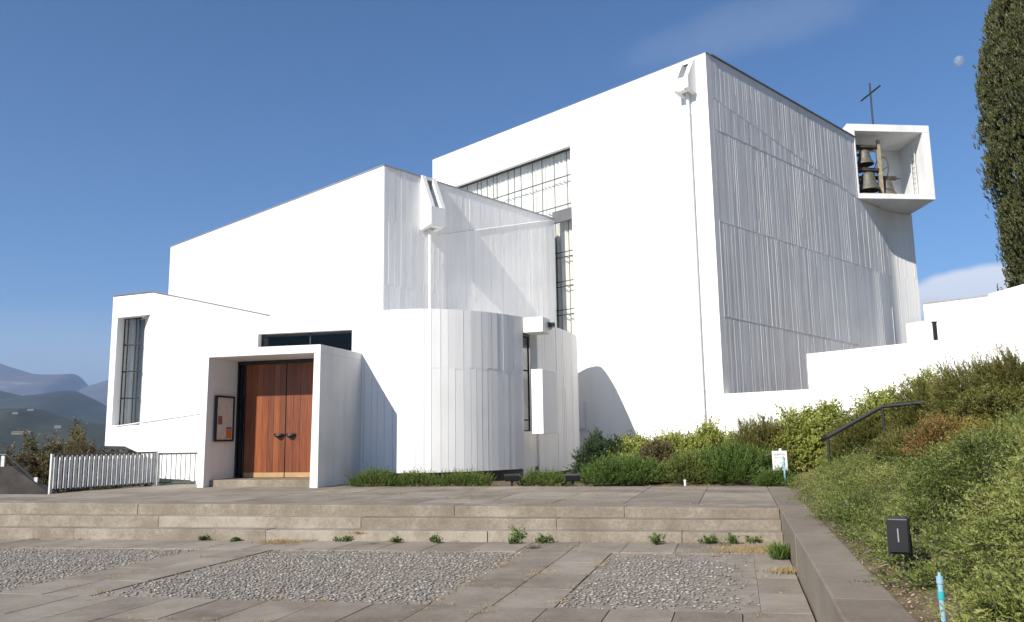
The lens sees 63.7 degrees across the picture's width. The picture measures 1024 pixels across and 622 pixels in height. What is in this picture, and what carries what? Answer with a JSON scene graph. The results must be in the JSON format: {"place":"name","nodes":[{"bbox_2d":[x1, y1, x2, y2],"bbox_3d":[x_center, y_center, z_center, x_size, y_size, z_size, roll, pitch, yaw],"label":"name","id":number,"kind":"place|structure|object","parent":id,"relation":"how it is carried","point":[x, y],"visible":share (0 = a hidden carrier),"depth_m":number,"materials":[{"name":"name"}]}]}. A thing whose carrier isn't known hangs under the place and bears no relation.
{"place":"outdoors","nodes":[
{"label":"outdoors","id":0,"kind":"place"},
{"bbox_2d":[0,390,106,423],"bbox_3d":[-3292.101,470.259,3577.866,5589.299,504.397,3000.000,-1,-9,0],"label":"hill","id":1,"kind":"structure","parent":0,"point":[71,404],"depth_m":3136.40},
{"bbox_2d":[0,364,108,405],"bbox_3d":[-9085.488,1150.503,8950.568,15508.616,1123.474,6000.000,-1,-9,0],"label":"distant mountains","id":2,"kind":"structure","parent":0,"point":[17,381],"depth_m":8218.68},
{"bbox_2d":[0,408,195,484],"bbox_3d":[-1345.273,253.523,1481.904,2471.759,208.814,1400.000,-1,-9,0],"label":"hill","id":3,"kind":"structure","parent":0,"point":[40,422],"depth_m":1250.15,"materials":[{"name":"green plant"}]},
{"bbox_2d":[11,431,32,434],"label":"distant house","id":4,"kind":"structure","parent":3,"relation":"on","point":[17,432],"depth_m":818.99,"materials":[{"name":"white"}]},
{"bbox_2d":[0,548,760,615],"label":"pebble bed","id":5,"kind":"object","parent":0,"point":[743,593],"visible":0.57,"depth_m":9.86,"materials":[{"name":"grey gravel"}]},
{"bbox_2d":[0,484,776,504],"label":"terrace paving","id":6,"kind":"structure","parent":0,"point":[729,495],"depth_m":17.10,"materials":[{"name":"grey stone"}]},
{"bbox_2d":[0,454,55,493],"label":"stair parapet","id":7,"kind":"structure","parent":6,"relation":"on","point":[18,478],"depth_m":20.24,"materials":[{"name":"concrete"}]},
{"bbox_2d":[0,539,814,621],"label":"paving","id":8,"kind":"structure","parent":0,"point":[56,601],"depth_m":8.84,"materials":[{"name":"grey stone"}]},
{"bbox_2d":[198,535,209,540],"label":"weed","id":9,"kind":"object","parent":8,"relation":"on","point":[201,538],"visible":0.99,"depth_m":14.38,"materials":[{"name":"green plant"}]},
{"bbox_2d":[230,537,242,541],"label":"weed","id":10,"kind":"object","parent":8,"relation":"on","point":[234,539],"visible":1,"depth_m":14.13,"materials":[{"name":"green plant"}]},
{"bbox_2d":[245,538,315,544],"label":"dry grass","id":11,"kind":"structure","parent":8,"relation":"on","point":[276,541],"depth_m":13.68,"materials":[{"name":"plant"}]},
{"bbox_2d":[332,535,352,540],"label":"weed","id":12,"kind":"object","parent":8,"relation":"on","point":[346,537],"visible":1,"depth_m":13.67,"materials":[{"name":"green plant"}]},
{"bbox_2d":[348,531,367,534],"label":"dry grass","id":13,"kind":"structure","parent":8,"relation":"on","point":[357,532],"depth_m":13.06,"materials":[{"name":"plant"}]},
{"bbox_2d":[389,536,403,542],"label":"weed","id":14,"kind":"object","parent":8,"relation":"on","point":[396,539],"visible":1,"depth_m":13.27,"materials":[{"name":"green plant"}]},
{"bbox_2d":[6,485,787,621],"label":"joint grass","id":15,"kind":"structure","parent":8,"relation":"on","point":[686,551],"depth_m":10.82,"materials":[{"name":"plant"}]},
{"bbox_2d":[429,533,440,542],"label":"weed","id":16,"kind":"object","parent":8,"relation":"on","point":[432,538],"visible":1,"depth_m":13.14,"materials":[{"name":"green plant"}]},
{"bbox_2d":[507,535,524,543],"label":"weed","id":17,"kind":"object","parent":8,"relation":"on","point":[510,540],"visible":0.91,"depth_m":12.76,"materials":[{"name":"green plant"}]},
{"bbox_2d":[506,521,527,538],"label":"weed","id":18,"kind":"object","parent":8,"relation":"on","point":[514,535],"visible":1,"depth_m":12.00,"materials":[{"name":"green plant"}]},
{"bbox_2d":[535,533,553,542],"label":"weed","id":19,"kind":"object","parent":8,"relation":"on","point":[543,539],"visible":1,"depth_m":12.75,"materials":[{"name":"green plant"}]},
{"bbox_2d":[648,533,667,544],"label":"weed","id":20,"kind":"object","parent":8,"relation":"on","point":[655,539],"visible":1,"depth_m":12.22,"materials":[{"name":"green plant"}]},
{"bbox_2d":[697,532,715,543],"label":"weed","id":21,"kind":"object","parent":8,"relation":"on","point":[710,539],"visible":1,"depth_m":12.14,"materials":[{"name":"green plant"}]},
{"bbox_2d":[717,533,740,543],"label":"weed","id":22,"kind":"object","parent":8,"relation":"on","point":[733,539],"visible":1,"depth_m":12.06,"materials":[{"name":"green plant"}]},
{"bbox_2d":[689,542,783,554],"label":"dry grass","id":23,"kind":"structure","parent":8,"relation":"on","point":[741,548],"depth_m":11.26,"materials":[{"name":"plant"}]},
{"bbox_2d":[743,535,762,542],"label":"weed","id":24,"kind":"object","parent":8,"relation":"on","point":[751,538],"visible":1,"depth_m":12.07,"materials":[{"name":"green plant"}]},
{"bbox_2d":[761,539,790,559],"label":"grass tuft","id":25,"kind":"object","parent":8,"relation":"on","point":[782,552],"visible":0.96,"depth_m":10.45,"materials":[{"name":"green plant"}]},
{"bbox_2d":[759,566,796,575],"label":"dry grass","id":26,"kind":"structure","parent":8,"relation":"on","point":[790,569],"depth_m":9.42,"materials":[{"name":"plant"}]},
{"bbox_2d":[768,486,916,621],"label":"concrete wall","id":27,"kind":"structure","parent":8,"relation":"on","point":[828,569],"depth_m":7.08,"materials":[{"name":"grey concrete"}]},
{"bbox_2d":[0,0,1015,385],"label":"sky","id":28,"kind":"structure","parent":0,"point":[131,131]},
{"bbox_2d":[406,459,1023,621],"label":"garden soil","id":29,"kind":"structure","parent":0,"point":[913,603],"depth_m":7.02,"materials":[{"name":"brown soil"}]},
{"bbox_2d":[344,462,401,486],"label":"plant","id":30,"kind":"object","parent":29,"relation":"on","point":[365,478],"visible":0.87,"depth_m":20.38,"materials":[{"name":"green plant"}]},
{"bbox_2d":[391,466,438,486],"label":"plant","id":31,"kind":"object","parent":29,"relation":"on","point":[421,479],"visible":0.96,"depth_m":20.34,"materials":[{"name":"green plant"}]},
{"bbox_2d":[429,465,499,486],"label":"plant","id":32,"kind":"object","parent":29,"relation":"on","point":[454,480],"visible":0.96,"depth_m":20.18,"materials":[{"name":"green plant"}]},
{"bbox_2d":[504,474,519,485],"bbox_3d":[-0.002,4.070,19.811,0.375,0.289,0.264,-1,-9,0],"label":"ground lamp","id":33,"kind":"object","parent":29,"relation":"on","point":[511,477],"visible":0.97,"depth_m":19.71,"materials":[{"name":"black plastic"}]},
{"bbox_2d":[105,52,935,487],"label":"church","id":34,"kind":"structure","parent":29,"relation":"on","point":[683,246],"depth_m":29.00,"materials":[{"name":"white paint"}]},
{"bbox_2d":[119,317,144,424],"bbox_3d":[-11.574,1.797,25.542,0.890,3.870,0.664,-3,-9,15],"label":"slot window","id":35,"kind":"structure","parent":34,"relation":"in","point":[140,344],"depth_m":25.40,"materials":[{"name":"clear glass"}]},
{"bbox_2d":[213,395,234,441],"bbox_3d":[-7.632,2.858,21.869,0.060,1.197,0.815,-3,-9,15],"label":"notice board","id":36,"kind":"object","parent":34,"relation":"attached to","point":[224,417],"visible":1,"depth_m":21.86,"materials":[{"name":"paper"}]},
{"bbox_2d":[243,363,286,476],"bbox_3d":[-6.676,2.940,22.185,1.218,3.033,0.202,-3,-9,15],"label":"door","id":37,"kind":"structure","parent":34,"relation":"in","point":[266,384],"depth_m":22.22,"materials":[{"name":"brown wood"}]},
{"bbox_2d":[285,362,313,476],"bbox_3d":[-5.354,2.866,21.834,1.462,3.033,0.202,-3,-9,15],"label":"door","id":38,"kind":"structure","parent":34,"relation":"in","point":[299,375],"depth_m":21.96,"materials":[{"name":"brown wood"}]},
{"bbox_2d":[261,332,351,350],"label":"clerestory window","id":39,"kind":"structure","parent":34,"relation":"in","point":[342,340],"depth_m":25.66,"materials":[{"name":"black glass"}]},
{"bbox_2d":[458,148,574,334],"bbox_3d":[0.157,-0.495,34.969,0.371,11.853,7.311,7,-12,-43],"label":"tall window","id":40,"kind":"structure","parent":34,"relation":"in","point":[542,185],"depth_m":34.13,"materials":[{"name":"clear glass"}]},
{"bbox_2d":[523,336,529,430],"bbox_3d":[0.288,2.173,24.823,0.050,2.887,0.952,-6,-10,28],"label":"chapel window","id":41,"kind":"structure","parent":34,"relation":"in","point":[527,370],"depth_m":25.19,"materials":[{"name":"black glass"}]},
{"bbox_2d":[548,322,554,329],"bbox_3d":[1.190,0.487,24.832,0.220,0.279,0.461,-1,-9,0],"label":"wall floodlight","id":42,"kind":"object","parent":34,"relation":"attached to","point":[551,325],"depth_m":24.62,"materials":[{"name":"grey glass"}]},
{"bbox_2d":[856,140,893,193],"bbox_3d":[16.144,-6.350,37.744,1.807,2.670,1.599,0,-9,-6],"label":"bell stand","id":43,"kind":"object","parent":34,"relation":"on","point":[879,162],"visible":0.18,"depth_m":37.16,"materials":[{"name":"wood"}]},
{"bbox_2d":[856,148,875,167],"bbox_3d":[15.964,-7.005,37.318,0.974,0.940,0.797,-6,-10,32],"label":"bell","id":44,"kind":"object","parent":43,"relation":"hanging from","point":[864,159],"visible":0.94,"depth_m":37.20,"materials":[{"name":"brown metal"}]},
{"bbox_2d":[858,156,888,192],"bbox_3d":[16.067,-6.148,37.267,1.498,1.669,1.290,-1,-9,0],"label":"bell","id":45,"kind":"object","parent":43,"relation":"hanging from","point":[869,183],"visible":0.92,"depth_m":36.94,"materials":[{"name":"grey metal"}]},
{"bbox_2d":[875,176,899,193],"bbox_3d":[17.075,-5.639,37.579,1.110,1.045,0.916,-7,-10,33],"label":"bell","id":46,"kind":"object","parent":43,"relation":"hanging from","point":[888,186],"visible":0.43,"depth_m":37.36,"materials":[{"name":"grey metal"}]},
{"bbox_2d":[910,151,917,193],"bbox_3d":[18.468,-6.189,37.814,0.035,2.300,0.440,-1,-9,2],"label":"wall ladder","id":47,"kind":"object","parent":34,"relation":"attached to","point":[914,174],"depth_m":37.78,"materials":[{"name":"white metal"}]},
{"bbox_2d":[513,465,577,485],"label":"plant","id":48,"kind":"object","parent":29,"relation":"on","point":[535,479],"visible":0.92,"depth_m":19.87,"materials":[{"name":"green plant"}]},
{"bbox_2d":[565,474,580,485],"bbox_3d":[1.432,3.989,19.432,0.376,0.289,0.264,-1,-9,0],"label":"ground lamp","id":49,"kind":"object","parent":29,"relation":"on","point":[572,478],"visible":0.96,"depth_m":19.33,"materials":[{"name":"black plastic"}]},
{"bbox_2d":[564,427,634,481],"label":"shrub","id":50,"kind":"object","parent":29,"relation":"on","point":[596,445],"visible":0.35,"depth_m":21.89,"materials":[{"name":"green plant"}]},
{"bbox_2d":[570,448,676,485],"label":"shrub","id":51,"kind":"object","parent":29,"relation":"on","point":[620,469],"visible":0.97,"depth_m":19.41,"materials":[{"name":"green plant"}]},
{"bbox_2d":[601,430,678,459],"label":"shrub","id":52,"kind":"object","parent":29,"relation":"on","point":[635,443],"visible":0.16,"depth_m":21.54,"materials":[{"name":"green plant"}]},
{"bbox_2d":[637,437,674,464],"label":"shrub","id":53,"kind":"object","parent":29,"relation":"on","point":[657,449],"visible":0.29,"depth_m":20.48,"materials":[{"name":"brown plant"}]},
{"bbox_2d":[652,428,710,455],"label":"shrub","id":54,"kind":"object","parent":29,"relation":"on","point":[678,442],"visible":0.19,"depth_m":21.90,"materials":[{"name":"green plant"}]},
{"bbox_2d":[653,447,729,484],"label":"shrub","id":55,"kind":"object","parent":29,"relation":"on","point":[677,466],"visible":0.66,"depth_m":19.42,"materials":[{"name":"green plant"}]},
{"bbox_2d":[679,414,738,454],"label":"shrub","id":56,"kind":"object","parent":29,"relation":"on","point":[712,434],"visible":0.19,"depth_m":22.31,"materials":[{"name":"green plant"}]},
{"bbox_2d":[684,438,797,485],"bbox_3d":[5.419,3.633,19.572,2.635,1.298,2.604,-1,-9,0],"label":"shrub","id":57,"kind":"object","parent":29,"relation":"on","point":[734,460],"visible":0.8,"depth_m":19.03,"materials":[{"name":"green plant"}]},
{"bbox_2d":[718,411,808,474],"bbox_3d":[6.294,3.316,20.648,2.730,1.863,2.768,-1,-9,0],"label":"shrub","id":58,"kind":"object","parent":29,"relation":"on","point":[753,434],"visible":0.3,"depth_m":20.14,"materials":[{"name":"green plant"}]},
{"bbox_2d":[750,463,795,486],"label":"plant","id":59,"kind":"object","parent":29,"relation":"on","point":[771,478],"visible":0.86,"depth_m":18.01,"materials":[{"name":"green plant"}]},
{"bbox_2d":[772,448,787,475],"bbox_3d":[5.953,3.526,18.276,0.323,0.934,0.079,-2,-9,6],"label":"garden sign","id":60,"kind":"object","parent":29,"relation":"on","point":[777,457],"visible":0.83,"depth_m":18.29,"materials":[{"name":"white plastic"}]},
{"bbox_2d":[783,456,785,479],"bbox_3d":[5.948,3.568,17.953,0.051,0.796,0.052,-1,-9,0],"label":"standpipe","id":61,"kind":"object","parent":29,"relation":"on","point":[784,467],"visible":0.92,"depth_m":17.96,"materials":[{"name":"teal plastic"}]},
{"bbox_2d":[762,402,843,470],"bbox_3d":[7.199,3.156,20.344,2.397,1.905,2.163,-1,-9,0],"label":"shrub","id":62,"kind":"object","parent":29,"relation":"on","point":[809,436],"visible":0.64,"depth_m":19.85,"materials":[{"name":"green plant"}]},
{"bbox_2d":[799,394,856,453],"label":"shrub","id":63,"kind":"object","parent":29,"relation":"on","point":[829,411],"visible":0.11,"depth_m":20.35,"materials":[{"name":"green plant"}]},
{"bbox_2d":[819,404,890,461],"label":"shrub","id":64,"kind":"object","parent":29,"relation":"on","point":[859,432],"visible":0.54,"depth_m":18.15,"materials":[{"name":"green plant"}]},
{"bbox_2d":[821,400,925,464],"bbox_3d":[7.494,2.797,17.053,2.123,1.801,0.181,-8,-11,38],"label":"slope handrail","id":65,"kind":"object","parent":29,"relation":"on","point":[857,420],"visible":0.78,"depth_m":17.19,"materials":[{"name":"metal"}]},
{"bbox_2d":[724,331,1023,434],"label":"stepped wall","id":66,"kind":"structure","parent":29,"relation":"on","point":[843,375],"depth_m":23.72,"materials":[{"name":"white paint"}]},
{"bbox_2d":[844,381,904,450],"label":"shrub","id":67,"kind":"object","parent":29,"relation":"on","point":[873,400],"visible":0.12,"depth_m":18.96,"materials":[{"name":"green plant"}]},
{"bbox_2d":[863,423,921,465],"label":"shrub","id":68,"kind":"object","parent":29,"relation":"on","point":[894,439],"visible":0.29,"depth_m":14.66,"materials":[{"name":"green plant"}]},
{"bbox_2d":[775,384,1023,621],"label":"juniper carpet","id":69,"kind":"object","parent":29,"relation":"on","point":[944,483],"visible":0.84,"depth_m":7.46,"materials":[{"name":"green plant"}]},
{"bbox_2d":[886,516,918,579],"bbox_3d":[3.027,1.832,6.318,0.260,0.480,0.186,-5,-10,28],"label":"garden floodlight","id":70,"kind":"object","parent":29,"relation":"on","point":[899,538],"visible":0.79,"depth_m":6.29,"materials":[{"name":"black plastic"}]},
{"bbox_2d":[871,372,953,440],"bbox_3d":[8.604,2.039,16.857,2.332,1.615,2.071,-1,-9,0],"label":"shrub","id":71,"kind":"object","parent":29,"relation":"on","point":[902,415],"visible":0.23,"depth_m":16.86,"materials":[{"name":"green plant"}]},
{"bbox_2d":[811,440,1021,621],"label":"juniper twigs","id":72,"kind":"object","parent":29,"relation":"on","point":[938,503],"visible":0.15,"depth_m":7.45,"materials":[{"name":"plant"}]},
{"bbox_2d":[901,364,949,396],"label":"shrub","id":73,"kind":"object","parent":29,"relation":"on","point":[927,371],"visible":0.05,"depth_m":18.93,"materials":[{"name":"green plant"}]},
{"bbox_2d":[850,547,1022,621],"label":"leaf litter","id":74,"kind":"object","parent":29,"relation":"on","point":[898,593],"visible":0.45,"depth_m":5.86,"materials":[{"name":"plant"}]},
{"bbox_2d":[891,409,986,461],"bbox_3d":[7.075,2.047,13.451,1.651,1.005,1.543,-1,-9,0],"label":"shrub","id":75,"kind":"object","parent":29,"relation":"on","point":[928,433],"visible":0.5,"depth_m":13.32,"materials":[{"name":"green plant"}]},
{"bbox_2d":[936,572,945,621],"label":"marker post","id":76,"kind":"object","parent":29,"relation":"on","point":[940,583],"visible":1,"depth_m":4.55,"materials":[{"name":"plastic"}]},
{"bbox_2d":[918,345,1015,426],"bbox_3d":[8.870,1.521,15.713,2.248,1.859,2.171,-1,-9,0],"label":"shrub","id":77,"kind":"object","parent":29,"relation":"on","point":[954,380],"visible":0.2,"depth_m":15.76,"materials":[{"name":"green plant"}]},
{"bbox_2d":[940,414,1022,452],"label":"shrub","id":78,"kind":"object","parent":29,"relation":"on","point":[965,425],"visible":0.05,"depth_m":10.99,"materials":[{"name":"green plant"}]},
{"bbox_2d":[945,379,1023,432],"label":"shrub","id":79,"kind":"object","parent":29,"relation":"on","point":[978,403],"visible":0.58,"depth_m":13.46,"materials":[{"name":"green plant"}]},
{"bbox_2d":[956,342,1023,393],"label":"shrub","id":80,"kind":"object","parent":29,"relation":"on","point":[1006,369],"visible":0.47,"depth_m":14.84,"materials":[{"name":"green plant"}]},
{"bbox_2d":[971,0,1023,290],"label":"cypress tree","id":81,"kind":"object","parent":29,"relation":"on","point":[999,85],"visible":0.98,"depth_m":39.98,"materials":[{"name":"green plant"}]},
{"bbox_2d":[988,284,1023,333],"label":"white side building","id":82,"kind":"structure","parent":29,"relation":"on","point":[1006,306],"depth_m":27.43,"materials":[{"name":"paint"}]},
{"bbox_2d":[997,408,1023,426],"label":"shrub","id":83,"kind":"object","parent":29,"relation":"on","point":[1016,419],"visible":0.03,"depth_m":11.25,"materials":[{"name":"green plant"}]},
{"bbox_2d":[730,545,815,621],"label":"plaza","id":84,"kind":"structure","parent":0,"point":[800,585],"depth_m":8.50,"materials":[{"name":"stone"}]},
{"bbox_2d":[0,501,782,544],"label":"stone steps","id":85,"kind":"structure","parent":84,"relation":"on","point":[311,521],"depth_m":14.06,"materials":[{"name":"stone"}]},
{"bbox_3d":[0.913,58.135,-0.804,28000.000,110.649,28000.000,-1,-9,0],"label":"ground","id":86,"kind":"structure","parent":0,"visible":0},
{"bbox_2d":[0,440,36,465],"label":"bush","id":87,"kind":"object","parent":86,"relation":"on","point":[8,462],"depth_m":30.50,"materials":[{"name":"green plant"}]},
{"bbox_2d":[6,428,85,492],"bbox_3d":[-14.941,6.102,26.363,3.383,4.704,2.986,-1,-9,0],"label":"bush","id":88,"kind":"object","parent":86,"relation":"on","point":[39,467],"visible":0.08,"depth_m":26.27,"materials":[{"name":"green plant"}]},
{"bbox_2d":[58,415,115,490],"bbox_3d":[-15.408,6.960,29.361,3.627,6.472,3.535,-1,-9,0],"label":"bush","id":89,"kind":"object","parent":86,"relation":"on","point":[77,437],"visible":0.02,"depth_m":29.36,"materials":[{"name":"green plant"}]},
{"bbox_2d":[84,446,152,490],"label":"bush","id":90,"kind":"object","parent":86,"relation":"on","point":[124,450],"visible":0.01,"depth_m":25.27,"materials":[{"name":"green plant"}]},
{"bbox_2d":[150,476,190,485],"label":"plant","id":91,"kind":"object","parent":86,"relation":"on","point":[170,483],"visible":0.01,"depth_m":23.11,"materials":[{"name":"green plant"}]},
{"bbox_2d":[906,321,925,342],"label":"white link wall","id":92,"kind":"structure","parent":86,"relation":"on","point":[915,331],"depth_m":35.20,"materials":[{"name":"paint"}]},
{"bbox_2d":[922,295,991,340],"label":"white building","id":93,"kind":"structure","parent":86,"relation":"on","point":[962,317],"depth_m":32.37,"materials":[{"name":"paint"}]},
{"bbox_2d":[931,321,937,339],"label":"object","id":94,"kind":"object","parent":93,"relation":"in","point":[934,327],"visible":0.82,"depth_m":31.18,"materials":[{"name":"metal"}]},
{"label":"terrace","id":95,"kind":"structure","parent":0,"visible":0},
{"bbox_2d":[48,451,157,493],"bbox_3d":[-10.405,4.120,21.124,0.100,0.969,3.019,-5,-10,27],"label":"white railing","id":96,"kind":"object","parent":95,"relation":"on","point":[152,476],"visible":0.95,"depth_m":21.01,"materials":[{"name":"metal"}]},
{"bbox_2d":[156,452,198,485],"bbox_3d":[-9.146,4.341,22.563,1.131,0.928,0.060,0,-9,-4],"label":"thin railing","id":97,"kind":"object","parent":95,"relation":"on","point":[158,468],"visible":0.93,"depth_m":22.55,"materials":[{"name":"grey metal"}]}
]}

